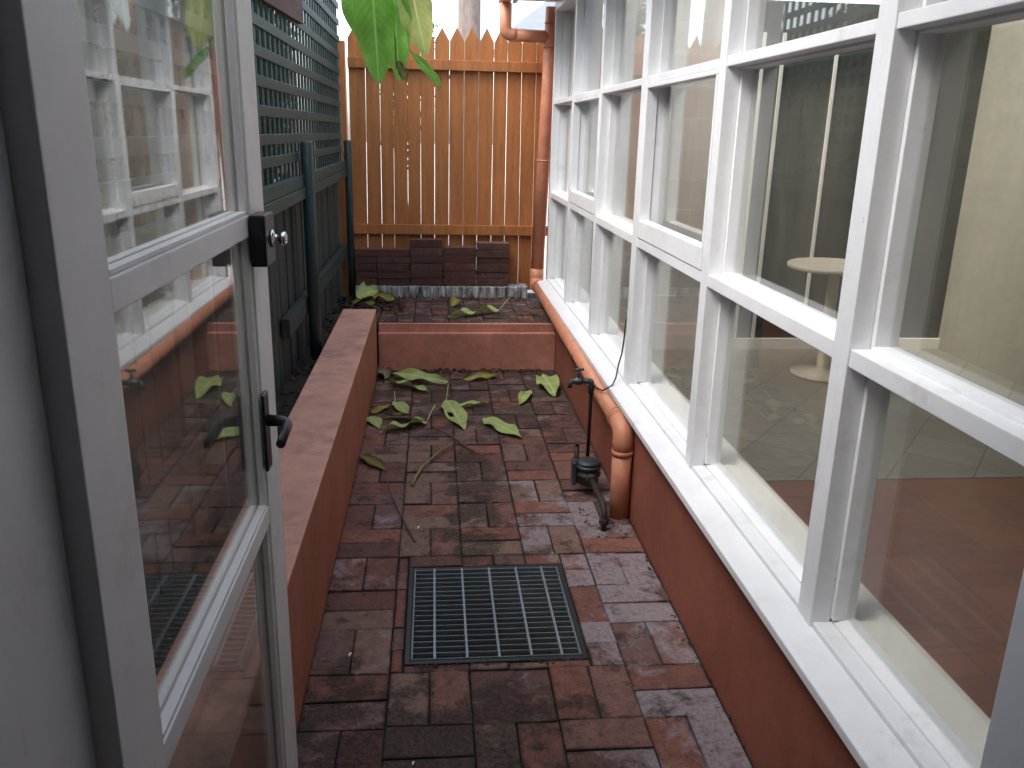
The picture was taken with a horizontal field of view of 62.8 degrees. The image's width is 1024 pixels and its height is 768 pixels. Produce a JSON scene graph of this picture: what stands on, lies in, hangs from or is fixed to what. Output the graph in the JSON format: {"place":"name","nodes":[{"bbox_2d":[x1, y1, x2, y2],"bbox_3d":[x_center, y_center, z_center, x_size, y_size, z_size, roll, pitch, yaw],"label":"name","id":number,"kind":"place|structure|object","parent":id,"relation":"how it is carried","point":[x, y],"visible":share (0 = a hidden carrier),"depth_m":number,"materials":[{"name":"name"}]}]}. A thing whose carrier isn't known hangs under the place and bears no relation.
{"place":"outdoors","nodes":[
{"label":"outdoors","id":0,"kind":"place"},
{"bbox_2d":[150,315,339,672],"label":"planter soil","id":1,"kind":"structure","parent":0,"point":[169,602],"depth_m":2.31,"materials":[{"name":"black soil"}]},
{"bbox_2d":[79,0,355,615],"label":"lattice fence","id":2,"kind":"object","parent":1,"relation":"on","point":[178,353],"visible":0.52,"depth_m":2.33,"materials":[{"name":"green paint"}]},
{"bbox_2d":[274,142,548,292],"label":"street","id":3,"kind":"structure","parent":0,"point":[544,275],"depth_m":12.77,"materials":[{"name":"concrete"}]},
{"bbox_2d":[274,10,298,178],"bbox_3d":[-3.283,-5.965,11.013,3.785,7.584,4.299,-6,18,-23],"label":"gum tree","id":4,"kind":"object","parent":3,"relation":"on","point":[287,105],"depth_m":11.10,"materials":[{"name":"green plant"}]},
{"bbox_2d":[380,23,449,247],"bbox_3d":[-1.072,-2.880,8.849,0.873,3.060,1.153,0,17,-5],"label":"shrub","id":5,"kind":"object","parent":3,"relation":"on","point":[420,91],"visible":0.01,"depth_m":8.77,"materials":[{"name":"green plant"}]},
{"bbox_2d":[458,0,480,198],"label":"gum tree","id":6,"kind":"object","parent":3,"relation":"on","point":[469,14],"visible":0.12,"depth_m":10.98,"materials":[{"name":"grey plant"}]},
{"bbox_2d":[505,2,554,193],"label":"grey roofed house","id":7,"kind":"structure","parent":3,"relation":"on","point":[534,19],"depth_m":17.15,"materials":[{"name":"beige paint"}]},
{"bbox_2d":[333,293,537,368],"bbox_3d":[-0.530,-0.398,6.146,1.528,0.338,1.155,0,17,-5],"label":"bed","id":8,"kind":"object","parent":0,"point":[531,295],"depth_m":6.04,"materials":[{"name":"brown soil"}]},
{"bbox_2d":[356,283,527,298],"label":"concrete kerb","id":9,"kind":"structure","parent":8,"relation":"on","point":[516,290],"depth_m":6.38,"materials":[{"name":"grey concrete"}]},
{"bbox_2d":[356,278,377,284],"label":"stacked paver","id":10,"kind":"object","parent":9,"relation":"on","point":[369,281],"visible":0.76,"depth_m":6.32,"materials":[{"name":"brick"}]},
{"bbox_2d":[356,270,377,277],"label":"stacked paver","id":11,"kind":"object","parent":10,"relation":"on","point":[366,274],"visible":0.73,"depth_m":6.30,"materials":[{"name":"brick"}]},
{"bbox_2d":[355,263,376,270],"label":"stacked paver","id":12,"kind":"object","parent":11,"relation":"on","point":[365,267],"visible":0.78,"depth_m":6.28,"materials":[{"name":"brick"}]},
{"bbox_2d":[356,256,377,263],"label":"stacked paver","id":13,"kind":"object","parent":12,"relation":"on","point":[368,260],"visible":0.78,"depth_m":6.27,"materials":[{"name":"brick"}]},
{"bbox_2d":[355,248,376,256],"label":"stacked paver","id":14,"kind":"object","parent":13,"relation":"on","point":[363,252],"visible":0.87,"depth_m":6.26,"materials":[{"name":"brick"}]},
{"bbox_2d":[378,278,410,284],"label":"stacked paver","id":15,"kind":"object","parent":9,"relation":"on","point":[394,281],"visible":0.78,"depth_m":6.34,"materials":[{"name":"brick"}]},
{"bbox_2d":[378,270,409,277],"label":"stacked paver","id":16,"kind":"object","parent":15,"relation":"on","point":[387,274],"visible":0.78,"depth_m":6.32,"materials":[{"name":"brick"}]},
{"bbox_2d":[377,263,409,271],"bbox_3d":[-0.900,-0.890,6.356,0.245,0.058,0.115,0,17,-5],"label":"stacked paver","id":17,"kind":"object","parent":16,"relation":"on","point":[393,267],"visible":0.89,"depth_m":6.30,"materials":[{"name":"brick"}]},
{"bbox_2d":[377,256,410,263],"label":"stacked paver","id":18,"kind":"object","parent":17,"relation":"on","point":[397,260],"visible":0.78,"depth_m":6.30,"materials":[{"name":"brick"}]},
{"bbox_2d":[376,247,409,256],"bbox_3d":[-0.897,-0.997,6.332,0.247,0.056,0.115,0,17,-5],"label":"stacked paver","id":19,"kind":"object","parent":18,"relation":"on","point":[391,252],"visible":1,"depth_m":6.28,"materials":[{"name":"brick"}]},
{"bbox_2d":[411,276,442,285],"bbox_3d":[-0.651,-0.789,6.413,0.247,0.062,0.114,0,17,-5],"label":"stacked paver","id":20,"kind":"object","parent":9,"relation":"on","point":[427,281],"visible":0.87,"depth_m":6.36,"materials":[{"name":"brick"}]},
{"bbox_2d":[410,269,441,277],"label":"stacked paver","id":21,"kind":"object","parent":20,"relation":"on","point":[425,273],"visible":0.89,"depth_m":6.34,"materials":[{"name":"brick"}]},
{"bbox_2d":[411,263,442,269],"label":"stacked paver","id":22,"kind":"object","parent":21,"relation":"on","point":[426,266],"visible":0.84,"depth_m":6.33,"materials":[{"name":"brick"}]},
{"bbox_2d":[410,254,442,262],"bbox_3d":[-0.646,-0.956,6.364,0.246,0.060,0.114,0,17,-5],"label":"stacked paver","id":23,"kind":"object","parent":22,"relation":"on","point":[426,258],"visible":0.88,"depth_m":6.31,"materials":[{"name":"brick"}]},
{"bbox_2d":[410,247,441,254],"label":"stacked paver","id":24,"kind":"object","parent":23,"relation":"on","point":[425,251],"visible":0.76,"depth_m":6.29,"materials":[{"name":"brick"}]},
{"bbox_2d":[409,238,441,247],"bbox_3d":[-0.650,-1.068,6.331,0.245,0.059,0.115,0,17,-5],"label":"stacked paver","id":25,"kind":"object","parent":24,"relation":"on","point":[426,242],"visible":1,"depth_m":6.28,"materials":[{"name":"brick"}]},
{"bbox_2d":[443,276,474,285],"bbox_3d":[-0.406,-0.791,6.438,0.244,0.062,0.114,0,17,-5],"label":"stacked paver","id":26,"kind":"object","parent":9,"relation":"on","point":[458,281],"visible":0.89,"depth_m":6.38,"materials":[{"name":"brick"}]},
{"bbox_2d":[444,271,475,278],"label":"stacked paver","id":27,"kind":"object","parent":26,"relation":"on","point":[459,274],"visible":0.81,"depth_m":6.37,"materials":[{"name":"brick"}]},
{"bbox_2d":[443,263,475,270],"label":"stacked paver","id":28,"kind":"object","parent":27,"relation":"on","point":[459,266],"visible":0.8,"depth_m":6.35,"materials":[{"name":"brick"}]},
{"bbox_2d":[443,253,475,262],"bbox_3d":[-0.403,-0.960,6.389,0.247,0.060,0.117,0,17,-5],"label":"stacked paver","id":29,"kind":"object","parent":28,"relation":"on","point":[458,258],"visible":0.85,"depth_m":6.33,"materials":[{"name":"brick"}]},
{"bbox_2d":[444,246,476,254],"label":"stacked paver","id":30,"kind":"object","parent":29,"relation":"on","point":[460,250],"visible":1,"depth_m":6.32,"materials":[{"name":"brick"}]},
{"bbox_2d":[476,277,507,285],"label":"stacked paver","id":31,"kind":"object","parent":9,"relation":"on","point":[491,282],"visible":0.83,"depth_m":6.41,"materials":[{"name":"brick"}]},
{"bbox_2d":[476,270,508,278],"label":"stacked paver","id":32,"kind":"object","parent":31,"relation":"on","point":[491,275],"visible":0.85,"depth_m":6.40,"materials":[{"name":"brick"}]},
{"bbox_2d":[476,263,508,271],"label":"stacked paver","id":33,"kind":"object","parent":32,"relation":"on","point":[492,268],"visible":0.89,"depth_m":6.38,"materials":[{"name":"brick"}]},
{"bbox_2d":[476,257,508,264],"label":"stacked paver","id":34,"kind":"object","parent":33,"relation":"on","point":[492,261],"visible":0.78,"depth_m":6.37,"materials":[{"name":"brick"}]},
{"bbox_2d":[476,250,508,257],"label":"stacked paver","id":35,"kind":"object","parent":34,"relation":"on","point":[491,254],"visible":0.78,"depth_m":6.34,"materials":[{"name":"brick"}]},
{"bbox_2d":[477,241,508,250],"bbox_3d":[-0.147,-1.052,6.384,0.244,0.057,0.115,0,17,-5],"label":"stacked paver","id":36,"kind":"object","parent":35,"relation":"on","point":[494,245],"visible":0.99,"depth_m":6.33,"materials":[{"name":"brick"}]},
{"bbox_2d":[338,28,546,293],"bbox_3d":[-0.506,-1.600,6.330,1.620,2.035,0.158,0,17,-5],"label":"picket fence","id":37,"kind":"object","parent":8,"relation":"on","point":[400,155],"visible":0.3,"depth_m":6.24,"materials":[{"name":"stained timber"}]},
{"bbox_2d":[350,297,551,329],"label":"paving","id":38,"kind":"structure","parent":0,"point":[513,309],"depth_m":5.88,"materials":[{"name":"brick"}]},
{"bbox_2d":[349,298,379,305],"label":"fallen leaf","id":39,"kind":"object","parent":38,"relation":"on","point":[369,302],"visible":1,"depth_m":5.96,"materials":[{"name":"green plant"}]},
{"bbox_2d":[356,282,377,298],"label":"fallen leaf","id":40,"kind":"object","parent":38,"relation":"on","point":[363,290],"visible":0.84,"depth_m":6.14,"materials":[{"name":"green plant"}]},
{"bbox_2d":[371,290,395,300],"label":"fallen leaf","id":41,"kind":"object","parent":38,"relation":"on","point":[384,295],"visible":1,"depth_m":6.09,"materials":[{"name":"plant"}]},
{"bbox_2d":[450,295,461,306],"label":"fallen leaf","id":42,"kind":"object","parent":38,"relation":"on","point":[454,301],"visible":1,"depth_m":6.03,"materials":[{"name":"plant"}]},
{"bbox_2d":[448,303,504,317],"bbox_3d":[-0.175,-0.530,5.820,0.117,0.071,0.669,14,21,36],"label":"fallen leaf","id":43,"kind":"object","parent":38,"relation":"on","point":[468,311],"visible":1,"depth_m":5.72,"materials":[{"name":"green plant"}]},
{"bbox_2d":[296,369,754,767],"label":"paving","id":44,"kind":"structure","parent":0,"point":[619,717],"depth_m":2.72,"materials":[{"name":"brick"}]},
{"bbox_2d":[360,454,385,470],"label":"fallen leaf","id":45,"kind":"object","parent":44,"relation":"on","point":[373,460],"visible":1,"depth_m":3.96,"materials":[{"name":"green plant"}]},
{"bbox_2d":[366,416,381,427],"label":"fallen leaf","id":46,"kind":"object","parent":44,"relation":"on","point":[375,421],"visible":1,"depth_m":4.51,"materials":[{"name":"green plant"}]},
{"bbox_2d":[371,404,389,413],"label":"fallen leaf","id":47,"kind":"object","parent":44,"relation":"on","point":[377,408],"visible":1,"depth_m":4.72,"materials":[{"name":"plant"}]},
{"bbox_2d":[377,365,392,379],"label":"fallen leaf","id":48,"kind":"object","parent":44,"relation":"on","point":[385,373],"visible":1,"depth_m":5.32,"materials":[{"name":"plant"}]},
{"bbox_2d":[392,391,408,412],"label":"fallen leaf","id":49,"kind":"object","parent":44,"relation":"on","point":[402,406],"visible":0.91,"depth_m":4.74,"materials":[{"name":"green plant"}]},
{"bbox_2d":[385,474,415,542],"bbox_3d":[-0.481,0.505,3.509,0.020,0.020,0.672,-4,18,-18],"label":"fallen twig","id":50,"kind":"object","parent":44,"relation":"on","point":[401,514],"visible":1,"depth_m":3.40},
{"bbox_2d":[385,411,426,420],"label":"fallen leaf","id":51,"kind":"object","parent":44,"relation":"on","point":[399,413],"visible":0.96,"depth_m":4.54,"materials":[{"name":"plant"}]},
{"bbox_2d":[380,404,435,432],"bbox_3d":[-0.520,0.190,4.469,0.111,0.065,0.439,14,21,36],"label":"fallen leaf","id":52,"kind":"object","parent":44,"relation":"on","point":[396,423],"visible":1,"depth_m":4.41,"materials":[{"name":"green plant"}]},
{"bbox_2d":[389,378,429,392],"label":"fallen leaf","id":53,"kind":"object","parent":44,"relation":"on","point":[419,387],"visible":1,"depth_m":5.10,"materials":[{"name":"green plant"}]},
{"bbox_2d":[393,368,449,383],"bbox_3d":[-0.580,-0.054,5.240,0.438,0.064,0.081,11,19,28],"label":"fallen leaf","id":54,"kind":"object","parent":44,"relation":"on","point":[410,373],"visible":1,"depth_m":5.25,"materials":[{"name":"green plant"}]},
{"bbox_2d":[411,444,452,486],"bbox_3d":[-0.384,0.374,3.944,0.046,0.032,0.512,6,17,15],"label":"fallen twig","id":55,"kind":"object","parent":44,"relation":"on","point":[424,465],"visible":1,"depth_m":3.92,"materials":[{"name":"green plant"}]},
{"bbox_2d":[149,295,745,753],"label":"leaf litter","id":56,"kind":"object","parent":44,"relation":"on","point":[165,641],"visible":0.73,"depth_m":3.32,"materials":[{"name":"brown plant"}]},
{"bbox_2d":[431,425,473,451],"bbox_3d":[-0.306,0.273,4.289,0.017,0.019,0.430,-10,20,-32],"label":"fallen twig","id":57,"kind":"object","parent":44,"relation":"on","point":[463,444],"visible":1,"depth_m":4.26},
{"bbox_2d":[441,384,466,429],"bbox_3d":[-0.352,0.117,4.786,0.125,0.031,0.802,-3,17,-14],"label":"fallen leaf","id":58,"kind":"object","parent":44,"relation":"on","point":[460,415],"visible":1,"depth_m":4.65,"materials":[{"name":"green plant"}]},
{"bbox_2d":[378,323,555,370],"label":"step wall","id":59,"kind":"structure","parent":44,"relation":"on","point":[467,346],"depth_m":5.53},
{"bbox_2d":[455,400,487,406],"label":"fallen leaf","id":60,"kind":"object","parent":44,"relation":"on","point":[469,402],"visible":1,"depth_m":4.81,"materials":[{"name":"green plant"}]},
{"bbox_2d":[462,370,500,381],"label":"fallen leaf","id":61,"kind":"object","parent":44,"relation":"on","point":[484,374],"visible":1,"depth_m":5.34,"materials":[{"name":"yellow plant"}]},
{"bbox_2d":[404,564,588,665],"bbox_3d":[-0.070,0.773,2.786,0.552,0.065,0.574,0,17,-5],"label":"drain grate","id":62,"kind":"object","parent":44,"relation":"in","point":[538,571],"visible":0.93,"depth_m":2.75,"materials":[{"name":"grey metal"}]},
{"bbox_2d":[482,417,521,437],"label":"fallen leaf","id":63,"kind":"object","parent":44,"relation":"on","point":[498,424],"visible":1,"depth_m":4.45,"materials":[{"name":"green plant"}]},
{"bbox_2d":[518,390,531,404],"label":"fallen leaf","id":64,"kind":"object","parent":44,"relation":"on","point":[523,396],"visible":1,"depth_m":4.96,"materials":[{"name":"green plant"}]},
{"bbox_2d":[536,374,558,396],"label":"fallen leaf","id":65,"kind":"object","parent":44,"relation":"on","point":[550,384],"visible":1,"depth_m":5.20,"materials":[{"name":"green plant"}]},
{"bbox_2d":[568,367,594,455],"bbox_3d":[0.310,0.175,3.857,0.123,0.512,0.040,0,17,-5],"label":"garden tap","id":66,"kind":"object","parent":44,"relation":"on","point":[578,380],"visible":0.98,"depth_m":3.81,"materials":[{"name":"metal"}]},
{"bbox_2d":[570,441,608,531],"bbox_3d":[0.337,0.428,3.553,0.129,0.203,0.524,0,17,-5],"label":"water meter","id":67,"kind":"object","parent":44,"relation":"on","point":[585,472],"visible":1,"depth_m":3.62,"materials":[{"name":"metal"}]},
{"bbox_2d":[291,0,880,144],"label":"sky","id":68,"kind":"structure","parent":0,"point":[445,12],"materials":[{"name":"white"}]},
{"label":"neighbour yard","id":69,"kind":"structure","parent":0,"visible":0},
{"bbox_2d":[77,0,178,237],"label":"shrub","id":70,"kind":"object","parent":69,"relation":"on","point":[107,111],"visible":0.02,"depth_m":2.65,"materials":[{"name":"green plant"}]},
{"bbox_2d":[80,0,219,234],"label":"shrub","id":71,"kind":"object","parent":69,"relation":"on","point":[112,161],"visible":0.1,"depth_m":3.37,"materials":[{"name":"green plant"}]},
{"bbox_2d":[79,2,268,228],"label":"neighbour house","id":72,"kind":"structure","parent":69,"relation":"on","point":[140,79],"depth_m":6.46,"materials":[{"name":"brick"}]},
{"bbox_2d":[179,0,301,190],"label":"shrub","id":73,"kind":"object","parent":69,"relation":"on","point":[207,54],"visible":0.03,"depth_m":5.01,"materials":[{"name":"green plant"}]},
{"bbox_2d":[341,0,441,86],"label":"broadleaf tree","id":74,"kind":"object","parent":69,"relation":"on","point":[385,32],"visible":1,"depth_m":2.26,"materials":[{"name":"green plant"}]},
{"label":"ground","id":75,"kind":"structure","parent":0,"visible":0},
{"bbox_2d":[156,309,377,767],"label":"planter wall","id":76,"kind":"structure","parent":75,"relation":"on","point":[319,453],"depth_m":2.49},
{"bbox_2d":[0,0,1023,767],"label":"house","id":77,"kind":"structure","parent":75,"relation":"on","point":[838,562],"depth_m":2.08,"materials":[{"name":"wood"}]},
{"bbox_2d":[0,0,297,767],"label":"door","id":78,"kind":"structure","parent":77,"relation":"in","point":[75,292],"depth_m":0.81,"materials":[{"name":"beige paint"}]},
{"bbox_2d":[551,11,571,277],"bbox_3d":[0.365,-1.516,5.457,0.094,1.809,0.844,0,17,-5],"label":"window","id":79,"kind":"structure","parent":77,"relation":"in","point":[561,197],"depth_m":5.80,"materials":[{"name":"white paint"}]},
{"bbox_2d":[499,2,633,519],"bbox_3d":[0.233,-1.025,4.613,0.415,2.372,3.175,0,17,-5],"label":"downpipe","id":80,"kind":"object","parent":77,"relation":"attached to","point":[622,453],"visible":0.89,"depth_m":5.73,"materials":[{"name":"orange metal"}]},
{"bbox_2d":[569,0,599,300],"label":"window","id":81,"kind":"structure","parent":77,"relation":"in","point":[581,203],"depth_m":4.97,"materials":[{"name":"white paint"}]},
{"bbox_2d":[592,318,626,390],"bbox_3d":[0.399,-0.127,3.677,0.171,0.343,0.086,16,22,40],"label":"earth cable","id":82,"kind":"object","parent":77,"relation":"attached to","point":[619,359],"visible":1,"depth_m":3.64,"materials":[{"name":"grey plastic"}]},
{"bbox_2d":[596,0,641,332],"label":"window","id":83,"kind":"structure","parent":77,"relation":"in","point":[611,223],"depth_m":4.14,"materials":[{"name":"white paint"}]},
{"bbox_2d":[637,0,719,381],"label":"window","id":84,"kind":"structure","parent":77,"relation":"in","point":[684,253],"depth_m":3.25,"materials":[{"name":"white paint"}]},
{"bbox_2d":[704,0,877,463],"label":"window","id":85,"kind":"structure","parent":77,"relation":"in","point":[814,327],"depth_m":2.34,"materials":[{"name":"white paint"}]},
{"bbox_2d":[787,257,844,382],"bbox_3d":[2.084,-0.418,5.522,0.600,0.748,0.600,0,17,-5],"label":"round table","id":86,"kind":"object","parent":77,"relation":"on","point":[819,371],"visible":0.62,"depth_m":5.47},
{"bbox_2d":[830,0,1023,620],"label":"window","id":87,"kind":"structure","parent":77,"relation":"in","point":[994,420],"depth_m":1.55,"materials":[{"name":"white paint"}]}
]}

